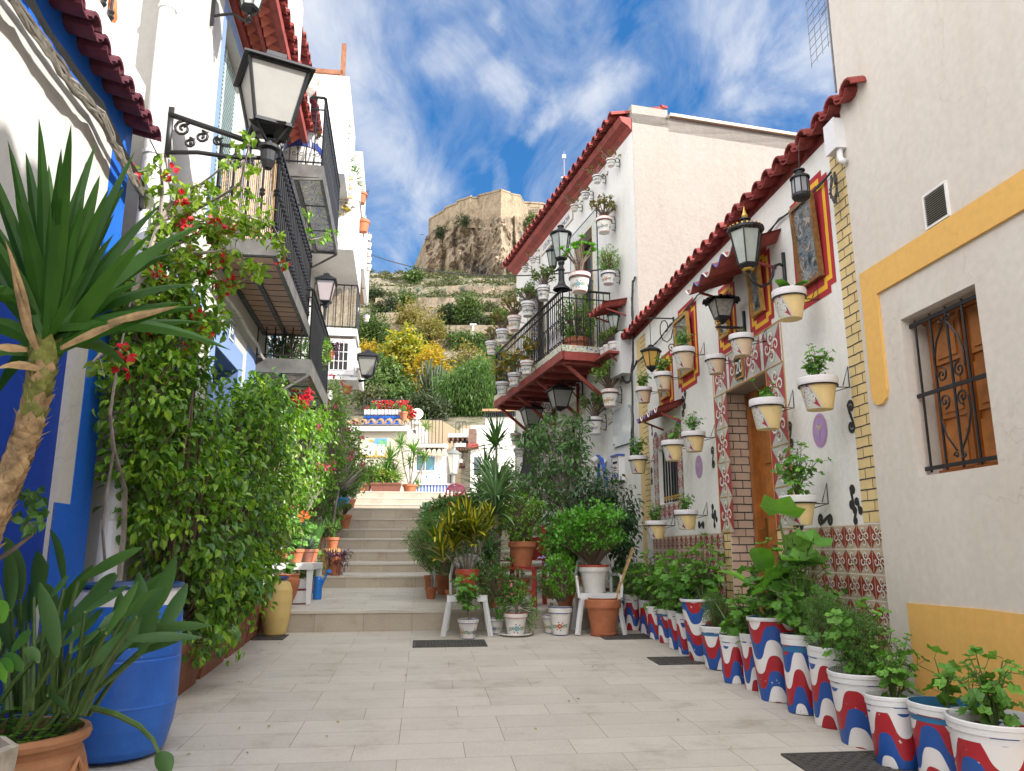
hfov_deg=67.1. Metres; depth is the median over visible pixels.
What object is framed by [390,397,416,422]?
bougainvillea
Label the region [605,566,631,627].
painted bucket
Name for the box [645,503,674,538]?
wall flowerpot
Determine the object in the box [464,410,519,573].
yucca
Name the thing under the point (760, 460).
door
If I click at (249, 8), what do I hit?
wall lantern
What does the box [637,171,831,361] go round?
eave cable
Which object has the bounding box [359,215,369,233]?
hanging flowerpot
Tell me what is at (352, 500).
potted plant
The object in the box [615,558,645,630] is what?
painted bucket
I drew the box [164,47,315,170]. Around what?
street lantern
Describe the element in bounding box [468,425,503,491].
white house
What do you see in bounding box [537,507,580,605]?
green shrub
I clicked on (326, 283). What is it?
wall lantern
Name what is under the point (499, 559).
potted shrub
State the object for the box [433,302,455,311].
pine
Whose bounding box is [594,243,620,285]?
wall flowerpot
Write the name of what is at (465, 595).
potted plant
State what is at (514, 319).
balcony flowerpot
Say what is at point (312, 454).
climbing rose
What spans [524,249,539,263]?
wall flowerpot
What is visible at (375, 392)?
bushy tree
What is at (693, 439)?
wall flowerpot
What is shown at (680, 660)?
drain cover
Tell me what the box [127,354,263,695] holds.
ficus shrub
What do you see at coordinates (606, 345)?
shelf flowerpot
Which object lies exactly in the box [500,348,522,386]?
balcony flowerpot
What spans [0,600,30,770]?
rubber plant
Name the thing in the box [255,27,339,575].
tiled balcony house
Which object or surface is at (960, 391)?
window
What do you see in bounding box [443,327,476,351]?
bushy tree
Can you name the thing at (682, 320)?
framed picture
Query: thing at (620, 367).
meter box
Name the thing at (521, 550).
potted tree
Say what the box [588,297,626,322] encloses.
shelf canopy
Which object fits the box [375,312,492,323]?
terrace wall
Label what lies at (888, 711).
painted bucket
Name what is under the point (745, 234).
wall lantern
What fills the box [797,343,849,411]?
wall flowerpot
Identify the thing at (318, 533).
potted shrub
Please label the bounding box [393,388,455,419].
bushy tree
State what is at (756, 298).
framed picture
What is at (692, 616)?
painted bucket
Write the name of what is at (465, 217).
cliff shrub
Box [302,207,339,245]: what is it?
balcony vine
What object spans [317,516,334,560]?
potted plant
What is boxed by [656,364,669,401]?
framed picture
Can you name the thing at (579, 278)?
balcony flowerpot
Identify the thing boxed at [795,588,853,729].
painted bucket
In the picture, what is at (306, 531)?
potted shrub
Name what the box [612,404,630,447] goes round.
glass plaque
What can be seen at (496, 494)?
potted dracaena
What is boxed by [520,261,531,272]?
wall flowerpot
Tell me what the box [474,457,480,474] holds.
window
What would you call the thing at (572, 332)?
terracotta flowerpot
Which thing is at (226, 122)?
shuttered door
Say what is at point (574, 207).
wall flowerpot
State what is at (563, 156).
radio mast
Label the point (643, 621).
painted bucket
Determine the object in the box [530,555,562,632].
potted plant
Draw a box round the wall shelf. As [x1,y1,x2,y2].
[593,350,618,365]
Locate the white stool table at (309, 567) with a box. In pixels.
[263,562,322,603]
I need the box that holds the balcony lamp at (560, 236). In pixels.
[546,225,571,292]
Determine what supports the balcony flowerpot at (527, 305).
attached to the patio house at (676, 186)
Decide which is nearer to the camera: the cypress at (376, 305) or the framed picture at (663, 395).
the framed picture at (663, 395)
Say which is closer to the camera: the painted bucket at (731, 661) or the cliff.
the painted bucket at (731, 661)
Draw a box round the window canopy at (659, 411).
[636,398,682,430]
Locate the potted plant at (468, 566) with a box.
[449,547,479,589]
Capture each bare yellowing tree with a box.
[389,295,431,332]
[412,307,450,348]
[444,337,491,367]
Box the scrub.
[342,267,516,414]
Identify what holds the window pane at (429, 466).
in the terrace house at (437, 468)
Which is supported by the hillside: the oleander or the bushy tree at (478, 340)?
the bushy tree at (478, 340)
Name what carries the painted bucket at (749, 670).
on the street
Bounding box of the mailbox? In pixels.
[610,454,624,480]
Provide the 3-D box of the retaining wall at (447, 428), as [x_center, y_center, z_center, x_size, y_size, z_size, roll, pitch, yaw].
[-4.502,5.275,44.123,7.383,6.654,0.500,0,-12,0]
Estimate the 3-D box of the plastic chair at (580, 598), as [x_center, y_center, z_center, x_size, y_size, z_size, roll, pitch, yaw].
[0.987,2.401,9.009,0.598,0.924,0.625,1,-12,-3]
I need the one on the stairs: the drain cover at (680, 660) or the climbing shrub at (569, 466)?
the climbing shrub at (569, 466)
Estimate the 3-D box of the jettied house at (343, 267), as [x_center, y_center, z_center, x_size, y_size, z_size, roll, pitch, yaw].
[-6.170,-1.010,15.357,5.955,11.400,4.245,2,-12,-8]
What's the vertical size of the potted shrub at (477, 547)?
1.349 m
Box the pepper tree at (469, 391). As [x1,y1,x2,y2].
[427,353,496,418]
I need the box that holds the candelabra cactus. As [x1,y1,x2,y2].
[416,358,450,396]
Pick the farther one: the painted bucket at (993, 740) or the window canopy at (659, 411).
the window canopy at (659, 411)
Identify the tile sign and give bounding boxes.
[541,210,572,255]
[607,409,612,424]
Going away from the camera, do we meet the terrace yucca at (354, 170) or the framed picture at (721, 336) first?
the framed picture at (721, 336)
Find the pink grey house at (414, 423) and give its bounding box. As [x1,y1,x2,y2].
[402,420,427,442]
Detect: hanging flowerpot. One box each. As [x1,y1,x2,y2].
[329,339,345,363]
[342,385,352,393]
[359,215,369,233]
[361,191,369,205]
[363,314,369,321]
[366,263,371,270]
[367,241,371,249]
[367,249,371,256]
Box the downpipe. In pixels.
[93,0,176,581]
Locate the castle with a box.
[428,189,544,233]
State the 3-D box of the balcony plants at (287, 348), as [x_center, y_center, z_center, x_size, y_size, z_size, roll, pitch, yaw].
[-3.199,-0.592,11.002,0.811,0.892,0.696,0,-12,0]
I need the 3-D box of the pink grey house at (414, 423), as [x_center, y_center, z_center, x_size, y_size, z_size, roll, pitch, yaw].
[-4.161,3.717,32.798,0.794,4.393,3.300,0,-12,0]
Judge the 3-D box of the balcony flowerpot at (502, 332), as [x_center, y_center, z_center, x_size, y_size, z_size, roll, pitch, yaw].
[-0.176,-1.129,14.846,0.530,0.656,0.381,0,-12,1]
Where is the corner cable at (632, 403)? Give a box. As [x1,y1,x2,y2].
[630,360,637,455]
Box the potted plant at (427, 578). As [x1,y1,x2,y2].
[408,530,435,586]
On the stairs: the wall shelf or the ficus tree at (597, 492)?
the ficus tree at (597, 492)
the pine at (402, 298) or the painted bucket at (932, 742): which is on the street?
the painted bucket at (932, 742)
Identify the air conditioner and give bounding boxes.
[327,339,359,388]
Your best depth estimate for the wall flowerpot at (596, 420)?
11.97 m
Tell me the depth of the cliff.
296.67 m
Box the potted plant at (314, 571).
[289,546,327,595]
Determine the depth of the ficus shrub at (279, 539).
8.80 m
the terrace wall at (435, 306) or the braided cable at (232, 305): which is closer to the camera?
the braided cable at (232, 305)
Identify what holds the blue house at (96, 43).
on the ground
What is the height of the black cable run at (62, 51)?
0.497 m
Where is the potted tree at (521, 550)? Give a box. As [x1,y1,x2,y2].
[497,487,545,566]
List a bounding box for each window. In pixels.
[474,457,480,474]
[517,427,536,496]
[662,451,678,502]
[909,294,997,472]
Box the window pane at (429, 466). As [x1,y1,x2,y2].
[417,456,433,469]
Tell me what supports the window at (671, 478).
in the white house at (728, 476)
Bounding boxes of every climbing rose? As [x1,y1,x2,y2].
[281,386,340,572]
[314,373,380,523]
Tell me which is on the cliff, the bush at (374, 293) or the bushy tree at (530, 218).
the bushy tree at (530, 218)
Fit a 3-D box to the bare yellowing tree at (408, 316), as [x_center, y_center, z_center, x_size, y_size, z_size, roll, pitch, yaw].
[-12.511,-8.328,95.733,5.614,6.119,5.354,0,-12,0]
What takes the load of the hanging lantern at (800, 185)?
hanging from the white house at (728, 476)
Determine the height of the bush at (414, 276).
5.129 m
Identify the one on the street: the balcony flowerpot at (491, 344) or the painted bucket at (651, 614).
the painted bucket at (651, 614)
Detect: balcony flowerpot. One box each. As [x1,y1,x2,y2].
[483,326,499,354]
[489,309,512,343]
[489,359,513,394]
[500,293,523,331]
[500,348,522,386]
[514,281,538,317]
[519,332,538,375]
[530,263,556,301]
[558,234,597,294]
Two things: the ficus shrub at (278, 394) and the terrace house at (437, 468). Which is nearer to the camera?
the ficus shrub at (278, 394)
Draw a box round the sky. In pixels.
[302,0,837,272]
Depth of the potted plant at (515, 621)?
8.67 m
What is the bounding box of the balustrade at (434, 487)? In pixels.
[416,484,449,491]
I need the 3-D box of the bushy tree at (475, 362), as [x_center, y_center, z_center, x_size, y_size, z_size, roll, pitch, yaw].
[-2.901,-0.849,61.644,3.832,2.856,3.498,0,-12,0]
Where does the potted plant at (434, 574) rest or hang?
on the stairs
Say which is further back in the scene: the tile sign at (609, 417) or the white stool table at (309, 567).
the tile sign at (609, 417)
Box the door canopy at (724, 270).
[684,228,780,296]
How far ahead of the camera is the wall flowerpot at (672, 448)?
8.36 m
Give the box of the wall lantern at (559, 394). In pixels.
[544,380,582,411]
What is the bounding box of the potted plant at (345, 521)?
[337,500,353,528]
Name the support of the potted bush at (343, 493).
on the stairs
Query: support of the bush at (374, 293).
on the hillside
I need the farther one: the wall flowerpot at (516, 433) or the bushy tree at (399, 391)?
the bushy tree at (399, 391)
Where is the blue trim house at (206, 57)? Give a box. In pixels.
[83,0,312,586]
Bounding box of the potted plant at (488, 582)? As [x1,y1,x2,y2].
[471,550,525,633]
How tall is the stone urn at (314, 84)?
0.589 m
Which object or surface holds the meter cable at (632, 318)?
attached to the patio house at (676, 186)
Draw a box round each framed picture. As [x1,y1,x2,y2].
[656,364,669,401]
[672,311,693,379]
[717,318,730,339]
[746,265,765,317]
[788,191,824,287]
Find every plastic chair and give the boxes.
[440,553,492,636]
[441,483,465,499]
[571,556,627,634]
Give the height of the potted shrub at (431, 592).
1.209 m
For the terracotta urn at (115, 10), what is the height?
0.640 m
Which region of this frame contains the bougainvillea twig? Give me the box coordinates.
[0,485,49,559]
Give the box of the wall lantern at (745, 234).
[727,207,786,287]
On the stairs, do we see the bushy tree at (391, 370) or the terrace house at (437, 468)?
the terrace house at (437, 468)
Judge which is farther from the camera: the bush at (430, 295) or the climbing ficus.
the bush at (430, 295)
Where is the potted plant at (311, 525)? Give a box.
[303,514,319,561]
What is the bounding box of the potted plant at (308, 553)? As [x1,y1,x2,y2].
[299,535,321,561]
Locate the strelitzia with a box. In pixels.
[0,529,211,770]
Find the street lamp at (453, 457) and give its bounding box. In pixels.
[447,447,461,491]
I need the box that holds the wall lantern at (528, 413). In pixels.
[518,400,552,427]
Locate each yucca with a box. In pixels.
[0,121,229,547]
[351,149,368,188]
[373,441,406,481]
[388,430,433,491]
[415,415,438,483]
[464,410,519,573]
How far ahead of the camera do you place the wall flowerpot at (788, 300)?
5.64 m
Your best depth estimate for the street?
5.07 m
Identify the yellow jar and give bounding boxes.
[261,576,291,635]
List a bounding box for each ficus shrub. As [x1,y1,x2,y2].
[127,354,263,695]
[172,373,295,678]
[209,366,315,657]
[222,388,323,642]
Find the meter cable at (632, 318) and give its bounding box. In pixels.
[621,276,635,383]
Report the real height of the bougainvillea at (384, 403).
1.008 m
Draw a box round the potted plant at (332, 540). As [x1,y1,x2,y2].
[323,515,343,547]
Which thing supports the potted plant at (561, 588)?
on the street
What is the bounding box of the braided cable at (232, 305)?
[166,202,266,382]
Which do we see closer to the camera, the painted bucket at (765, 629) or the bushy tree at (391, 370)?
the painted bucket at (765, 629)
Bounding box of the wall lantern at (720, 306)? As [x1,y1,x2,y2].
[702,294,746,334]
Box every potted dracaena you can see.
[452,455,535,583]
[460,471,484,577]
[463,449,528,581]
[466,520,513,607]
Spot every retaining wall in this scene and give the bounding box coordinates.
[370,420,470,448]
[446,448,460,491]
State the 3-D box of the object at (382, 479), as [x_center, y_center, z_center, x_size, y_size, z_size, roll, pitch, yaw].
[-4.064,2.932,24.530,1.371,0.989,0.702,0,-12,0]
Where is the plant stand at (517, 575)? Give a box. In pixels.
[485,492,518,577]
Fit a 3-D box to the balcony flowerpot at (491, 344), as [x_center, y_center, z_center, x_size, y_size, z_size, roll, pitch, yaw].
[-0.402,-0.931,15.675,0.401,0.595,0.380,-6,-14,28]
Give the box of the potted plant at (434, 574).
[432,541,471,592]
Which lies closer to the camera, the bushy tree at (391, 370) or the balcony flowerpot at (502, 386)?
the balcony flowerpot at (502, 386)
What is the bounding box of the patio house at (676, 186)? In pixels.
[492,105,796,591]
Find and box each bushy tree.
[350,351,422,399]
[350,382,390,415]
[352,363,390,406]
[359,328,388,346]
[379,380,419,415]
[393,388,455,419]
[413,327,436,345]
[424,340,447,356]
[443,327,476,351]
[456,357,495,370]
[467,330,489,349]
[476,342,504,359]
[522,211,535,227]
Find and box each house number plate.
[229,318,234,341]
[734,358,744,380]
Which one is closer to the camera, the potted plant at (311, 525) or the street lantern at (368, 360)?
the potted plant at (311, 525)
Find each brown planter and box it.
[362,471,370,490]
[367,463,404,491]
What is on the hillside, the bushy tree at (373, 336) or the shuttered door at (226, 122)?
the bushy tree at (373, 336)
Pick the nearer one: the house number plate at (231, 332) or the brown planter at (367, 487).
the house number plate at (231, 332)
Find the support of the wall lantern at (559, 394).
attached to the patio house at (676, 186)
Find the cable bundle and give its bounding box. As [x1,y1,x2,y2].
[7,0,145,209]
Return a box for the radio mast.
[561,154,565,178]
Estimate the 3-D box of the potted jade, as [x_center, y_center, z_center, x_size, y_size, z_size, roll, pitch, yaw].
[0.931,1.857,9.066,0.900,1.108,0.949,0,-12,0]
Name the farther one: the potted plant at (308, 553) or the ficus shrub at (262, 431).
the potted plant at (308, 553)
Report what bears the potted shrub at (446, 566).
on the stairs
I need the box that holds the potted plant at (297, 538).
[283,510,310,562]
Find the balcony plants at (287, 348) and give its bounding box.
[264,333,308,358]
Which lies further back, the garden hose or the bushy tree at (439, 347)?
the bushy tree at (439, 347)
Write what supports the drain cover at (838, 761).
on the street
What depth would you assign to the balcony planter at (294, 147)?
11.37 m
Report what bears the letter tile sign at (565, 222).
attached to the patio house at (676, 186)
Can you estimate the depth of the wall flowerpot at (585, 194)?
13.10 m
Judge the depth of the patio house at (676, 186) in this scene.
12.01 m
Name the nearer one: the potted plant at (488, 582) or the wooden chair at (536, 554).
the potted plant at (488, 582)
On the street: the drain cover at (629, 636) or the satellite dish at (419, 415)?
the drain cover at (629, 636)
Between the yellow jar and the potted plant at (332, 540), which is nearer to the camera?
the yellow jar
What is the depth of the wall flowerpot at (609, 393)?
11.39 m
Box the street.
[88,628,869,770]
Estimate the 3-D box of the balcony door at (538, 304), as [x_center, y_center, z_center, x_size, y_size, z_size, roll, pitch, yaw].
[0.649,-0.930,15.946,0.245,2.210,0.950,3,-13,-15]
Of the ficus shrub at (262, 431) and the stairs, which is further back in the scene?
the stairs
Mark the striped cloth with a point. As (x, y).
(352, 187)
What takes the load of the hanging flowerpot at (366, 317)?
attached to the white house at (364, 287)
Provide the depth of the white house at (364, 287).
19.58 m
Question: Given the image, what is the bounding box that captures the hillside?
[332,273,516,489]
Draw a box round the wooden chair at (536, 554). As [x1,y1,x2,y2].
[498,526,546,606]
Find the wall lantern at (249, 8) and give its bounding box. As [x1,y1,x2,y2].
[209,0,262,25]
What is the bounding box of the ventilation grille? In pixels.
[922,180,950,230]
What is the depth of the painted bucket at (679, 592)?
7.45 m
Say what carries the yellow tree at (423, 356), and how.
on the hillside
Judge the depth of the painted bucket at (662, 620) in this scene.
8.12 m
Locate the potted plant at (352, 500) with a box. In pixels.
[345,466,367,507]
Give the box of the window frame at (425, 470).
[417,454,435,471]
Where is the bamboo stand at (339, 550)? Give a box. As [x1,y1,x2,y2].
[322,548,341,574]
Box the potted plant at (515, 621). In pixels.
[495,579,539,636]
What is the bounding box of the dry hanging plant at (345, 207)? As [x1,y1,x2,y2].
[339,201,355,214]
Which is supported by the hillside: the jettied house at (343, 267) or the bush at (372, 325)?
the bush at (372, 325)
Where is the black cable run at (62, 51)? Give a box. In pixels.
[25,0,144,210]
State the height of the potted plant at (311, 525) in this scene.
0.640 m
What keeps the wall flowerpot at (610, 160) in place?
attached to the patio house at (676, 186)
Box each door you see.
[210,48,236,227]
[531,296,543,365]
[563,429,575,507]
[575,237,593,346]
[744,385,778,613]
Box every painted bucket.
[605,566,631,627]
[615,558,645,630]
[617,549,667,638]
[623,562,658,633]
[647,551,699,654]
[650,553,691,642]
[654,557,707,648]
[665,532,728,661]
[699,591,733,669]
[707,588,751,683]
[716,537,825,702]
[726,589,761,690]
[750,494,848,714]
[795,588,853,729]
[809,596,902,749]
[863,629,933,770]
[906,644,982,770]
[933,645,1023,770]
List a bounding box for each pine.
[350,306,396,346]
[396,287,419,309]
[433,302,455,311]
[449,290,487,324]
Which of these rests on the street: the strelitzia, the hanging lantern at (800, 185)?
the strelitzia
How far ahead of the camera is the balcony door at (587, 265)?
13.71 m
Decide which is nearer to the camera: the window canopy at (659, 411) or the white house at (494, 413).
the window canopy at (659, 411)
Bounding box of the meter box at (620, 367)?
[609,331,631,379]
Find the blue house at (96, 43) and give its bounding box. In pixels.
[0,0,161,718]
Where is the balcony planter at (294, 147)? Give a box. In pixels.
[283,131,321,164]
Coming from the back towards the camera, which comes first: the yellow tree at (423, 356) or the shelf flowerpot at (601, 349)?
the yellow tree at (423, 356)
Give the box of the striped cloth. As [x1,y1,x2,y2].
[339,172,355,201]
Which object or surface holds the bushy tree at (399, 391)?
on the hillside
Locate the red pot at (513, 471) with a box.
[504,466,518,489]
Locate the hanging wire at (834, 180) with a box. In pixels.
[829,171,838,203]
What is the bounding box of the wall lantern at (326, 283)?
[309,273,337,319]
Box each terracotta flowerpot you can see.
[399,405,407,419]
[550,292,596,345]
[585,598,620,636]
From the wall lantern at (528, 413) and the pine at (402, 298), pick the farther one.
the pine at (402, 298)
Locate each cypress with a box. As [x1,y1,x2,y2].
[369,300,384,314]
[378,291,403,312]
[437,301,457,324]
[468,309,487,324]
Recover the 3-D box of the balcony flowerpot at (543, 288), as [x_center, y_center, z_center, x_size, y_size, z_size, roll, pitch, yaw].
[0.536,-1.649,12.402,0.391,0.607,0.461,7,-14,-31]
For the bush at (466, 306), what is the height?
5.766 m
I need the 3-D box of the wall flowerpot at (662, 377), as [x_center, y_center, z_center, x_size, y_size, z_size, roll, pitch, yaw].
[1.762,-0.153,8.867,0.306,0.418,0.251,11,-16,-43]
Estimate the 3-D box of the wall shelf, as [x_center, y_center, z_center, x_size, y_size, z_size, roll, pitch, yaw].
[1.483,-0.313,11.558,0.340,0.263,0.640,3,-13,-15]
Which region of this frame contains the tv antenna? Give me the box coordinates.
[806,0,836,92]
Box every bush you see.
[327,476,361,507]
[368,287,387,300]
[400,263,427,283]
[421,293,437,297]
[422,318,447,335]
[480,299,500,311]
[485,306,510,324]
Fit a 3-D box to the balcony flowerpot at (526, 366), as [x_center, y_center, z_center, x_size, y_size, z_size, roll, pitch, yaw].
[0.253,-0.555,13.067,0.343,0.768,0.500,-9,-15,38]
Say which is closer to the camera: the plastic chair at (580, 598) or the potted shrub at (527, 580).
the plastic chair at (580, 598)
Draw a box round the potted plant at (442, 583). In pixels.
[415,537,454,594]
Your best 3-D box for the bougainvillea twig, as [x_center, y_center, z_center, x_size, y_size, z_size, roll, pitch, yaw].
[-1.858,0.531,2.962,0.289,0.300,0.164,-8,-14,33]
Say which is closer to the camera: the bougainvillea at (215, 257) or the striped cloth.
the bougainvillea at (215, 257)
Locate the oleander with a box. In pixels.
[415,488,482,578]
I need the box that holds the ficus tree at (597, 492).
[561,467,645,591]
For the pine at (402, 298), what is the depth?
112.92 m
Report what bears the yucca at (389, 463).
on the stairs
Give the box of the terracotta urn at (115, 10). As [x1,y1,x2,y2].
[100,0,117,22]
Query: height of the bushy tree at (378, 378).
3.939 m
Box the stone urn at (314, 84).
[306,75,319,111]
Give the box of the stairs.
[260,491,618,632]
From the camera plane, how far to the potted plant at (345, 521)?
16.45 m
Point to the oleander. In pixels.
(440, 503)
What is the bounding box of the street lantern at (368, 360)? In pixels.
[357,349,379,381]
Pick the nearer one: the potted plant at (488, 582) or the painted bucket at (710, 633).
the painted bucket at (710, 633)
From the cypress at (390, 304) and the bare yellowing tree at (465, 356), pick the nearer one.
the bare yellowing tree at (465, 356)
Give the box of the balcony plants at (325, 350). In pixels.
[302,337,333,370]
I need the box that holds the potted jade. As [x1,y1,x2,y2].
[553,496,630,592]
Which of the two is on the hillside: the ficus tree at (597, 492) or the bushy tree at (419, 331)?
the bushy tree at (419, 331)
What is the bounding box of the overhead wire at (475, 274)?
[371,254,601,275]
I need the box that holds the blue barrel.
[52,581,184,764]
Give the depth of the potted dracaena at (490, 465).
10.81 m
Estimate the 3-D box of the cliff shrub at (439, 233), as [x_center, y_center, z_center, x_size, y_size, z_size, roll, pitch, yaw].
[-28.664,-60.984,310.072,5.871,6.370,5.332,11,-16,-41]
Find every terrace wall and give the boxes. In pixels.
[375,297,515,304]
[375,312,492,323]
[390,325,515,336]
[406,303,513,311]
[427,339,516,347]
[445,286,515,294]
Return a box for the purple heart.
[321,548,353,574]
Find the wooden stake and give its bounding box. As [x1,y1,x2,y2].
[615,547,633,597]
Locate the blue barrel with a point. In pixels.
(143, 690)
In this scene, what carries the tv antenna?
on the white house at (728, 476)
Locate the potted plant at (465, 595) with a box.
[449,568,479,638]
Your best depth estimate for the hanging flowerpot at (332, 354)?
13.31 m
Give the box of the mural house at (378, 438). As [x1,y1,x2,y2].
[347,399,417,491]
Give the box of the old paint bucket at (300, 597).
[292,570,305,603]
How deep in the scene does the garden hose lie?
11.91 m
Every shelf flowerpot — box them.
[596,332,607,354]
[599,328,616,352]
[603,325,623,350]
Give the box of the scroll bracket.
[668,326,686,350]
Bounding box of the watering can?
[312,570,331,599]
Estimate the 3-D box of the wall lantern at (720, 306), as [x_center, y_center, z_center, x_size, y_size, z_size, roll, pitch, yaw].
[1.928,-0.652,7.095,0.345,0.404,0.345,-9,-15,36]
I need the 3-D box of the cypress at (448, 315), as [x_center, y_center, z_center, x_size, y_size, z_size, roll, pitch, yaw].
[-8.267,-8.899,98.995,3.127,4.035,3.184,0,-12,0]
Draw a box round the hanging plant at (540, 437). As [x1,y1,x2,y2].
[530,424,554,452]
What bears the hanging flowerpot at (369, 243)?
attached to the white house at (364, 287)
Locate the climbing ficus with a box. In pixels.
[92,237,241,571]
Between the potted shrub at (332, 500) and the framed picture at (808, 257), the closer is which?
the framed picture at (808, 257)
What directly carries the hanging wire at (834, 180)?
hanging from the junction box at (834, 137)
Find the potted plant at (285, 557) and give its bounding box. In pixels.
[271,513,299,562]
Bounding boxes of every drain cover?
[250,634,288,640]
[412,639,487,647]
[600,634,651,639]
[647,656,704,664]
[781,750,918,770]
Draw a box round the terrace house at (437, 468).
[404,419,449,483]
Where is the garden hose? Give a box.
[590,455,607,491]
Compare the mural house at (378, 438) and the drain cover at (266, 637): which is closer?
the drain cover at (266, 637)
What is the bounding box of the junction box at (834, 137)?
[823,117,847,163]
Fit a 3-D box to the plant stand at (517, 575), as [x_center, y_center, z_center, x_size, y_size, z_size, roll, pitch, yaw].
[-0.151,2.446,12.157,0.520,1.501,0.260,0,-12,0]
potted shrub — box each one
[290,474,337,525]
[301,514,317,539]
[305,484,341,549]
[307,518,327,560]
[355,461,371,490]
[399,510,442,598]
[421,505,478,598]
[475,480,518,565]
[475,512,500,592]
[498,485,544,594]
[529,512,555,598]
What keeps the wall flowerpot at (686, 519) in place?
attached to the white house at (728, 476)
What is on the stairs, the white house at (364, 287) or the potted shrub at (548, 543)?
the potted shrub at (548, 543)
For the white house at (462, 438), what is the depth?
32.77 m
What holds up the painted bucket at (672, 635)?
on the street
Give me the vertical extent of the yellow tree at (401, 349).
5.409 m
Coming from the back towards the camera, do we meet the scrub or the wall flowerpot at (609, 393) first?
the scrub
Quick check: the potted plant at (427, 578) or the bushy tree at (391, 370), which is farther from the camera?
the bushy tree at (391, 370)
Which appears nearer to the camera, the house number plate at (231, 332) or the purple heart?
the house number plate at (231, 332)
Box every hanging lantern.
[640,317,674,371]
[790,142,810,201]
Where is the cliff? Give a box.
[412,215,527,275]
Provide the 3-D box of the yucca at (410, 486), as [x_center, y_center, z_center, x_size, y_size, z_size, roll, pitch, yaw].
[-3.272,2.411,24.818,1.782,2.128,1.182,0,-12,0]
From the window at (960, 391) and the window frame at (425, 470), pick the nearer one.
the window at (960, 391)
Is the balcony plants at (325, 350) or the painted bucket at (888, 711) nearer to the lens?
the painted bucket at (888, 711)
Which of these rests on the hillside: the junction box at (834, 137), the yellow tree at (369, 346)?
the yellow tree at (369, 346)
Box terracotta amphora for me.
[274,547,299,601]
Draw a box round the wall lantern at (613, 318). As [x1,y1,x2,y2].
[607,311,621,331]
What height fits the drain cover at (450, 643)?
0.020 m
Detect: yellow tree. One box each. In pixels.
[359,338,383,353]
[374,321,432,373]
[400,345,455,391]
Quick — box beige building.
[829,0,1023,711]
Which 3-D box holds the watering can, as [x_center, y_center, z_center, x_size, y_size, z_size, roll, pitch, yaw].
[-2.591,2.683,10.419,0.313,0.390,0.120,0,-12,0]
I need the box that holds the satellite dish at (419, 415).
[413,408,422,418]
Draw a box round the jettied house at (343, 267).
[286,43,365,555]
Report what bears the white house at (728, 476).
on the street
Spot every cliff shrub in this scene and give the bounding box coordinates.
[433,225,446,239]
[452,211,472,227]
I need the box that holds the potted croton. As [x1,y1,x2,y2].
[412,494,507,591]
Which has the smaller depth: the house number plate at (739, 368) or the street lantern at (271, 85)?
the street lantern at (271, 85)
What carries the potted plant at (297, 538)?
on the white stool table at (309, 567)
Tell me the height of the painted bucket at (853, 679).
0.791 m
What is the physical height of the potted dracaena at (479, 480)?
1.949 m
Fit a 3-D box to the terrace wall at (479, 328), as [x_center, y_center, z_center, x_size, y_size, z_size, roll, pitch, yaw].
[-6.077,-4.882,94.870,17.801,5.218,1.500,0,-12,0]
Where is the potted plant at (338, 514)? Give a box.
[322,501,344,536]
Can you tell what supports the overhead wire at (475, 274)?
attached to the white house at (364, 287)
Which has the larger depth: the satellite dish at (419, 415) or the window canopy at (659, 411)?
the satellite dish at (419, 415)
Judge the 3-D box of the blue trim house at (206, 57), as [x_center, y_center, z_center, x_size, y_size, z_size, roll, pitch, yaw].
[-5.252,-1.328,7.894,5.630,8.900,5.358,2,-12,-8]
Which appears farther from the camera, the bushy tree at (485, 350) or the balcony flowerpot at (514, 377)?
the bushy tree at (485, 350)
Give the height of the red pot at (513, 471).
0.429 m
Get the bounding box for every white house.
[316,216,368,462]
[447,422,470,491]
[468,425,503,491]
[482,409,515,469]
[621,75,892,661]
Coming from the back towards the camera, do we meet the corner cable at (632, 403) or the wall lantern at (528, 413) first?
the wall lantern at (528, 413)
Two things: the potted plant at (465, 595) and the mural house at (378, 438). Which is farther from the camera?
the mural house at (378, 438)
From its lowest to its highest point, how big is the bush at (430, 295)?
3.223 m
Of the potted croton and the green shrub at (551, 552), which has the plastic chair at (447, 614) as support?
the potted croton
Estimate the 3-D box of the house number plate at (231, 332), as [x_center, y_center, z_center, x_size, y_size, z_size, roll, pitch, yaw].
[-3.174,-0.625,8.766,0.017,0.230,0.200,2,-12,-8]
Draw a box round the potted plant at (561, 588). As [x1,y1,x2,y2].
[541,549,581,635]
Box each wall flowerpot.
[507,426,524,444]
[513,442,523,457]
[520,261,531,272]
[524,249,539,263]
[564,194,582,211]
[576,184,593,199]
[577,391,606,435]
[583,161,607,184]
[588,358,621,407]
[589,193,616,234]
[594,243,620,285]
[598,146,620,167]
[628,434,654,473]
[635,370,655,403]
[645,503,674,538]
[653,354,678,390]
[661,416,685,461]
[672,327,704,370]
[674,492,707,529]
[681,411,715,452]
[704,353,736,374]
[728,327,766,357]
[749,379,794,430]
[770,441,831,525]
[771,279,818,322]
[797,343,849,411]
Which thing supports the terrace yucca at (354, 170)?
on the jettied house at (343, 267)
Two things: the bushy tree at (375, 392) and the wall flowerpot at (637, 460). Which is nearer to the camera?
the wall flowerpot at (637, 460)
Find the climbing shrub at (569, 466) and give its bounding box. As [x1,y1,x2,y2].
[504,409,597,597]
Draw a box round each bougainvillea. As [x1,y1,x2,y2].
[83,129,290,580]
[365,397,396,415]
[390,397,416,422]

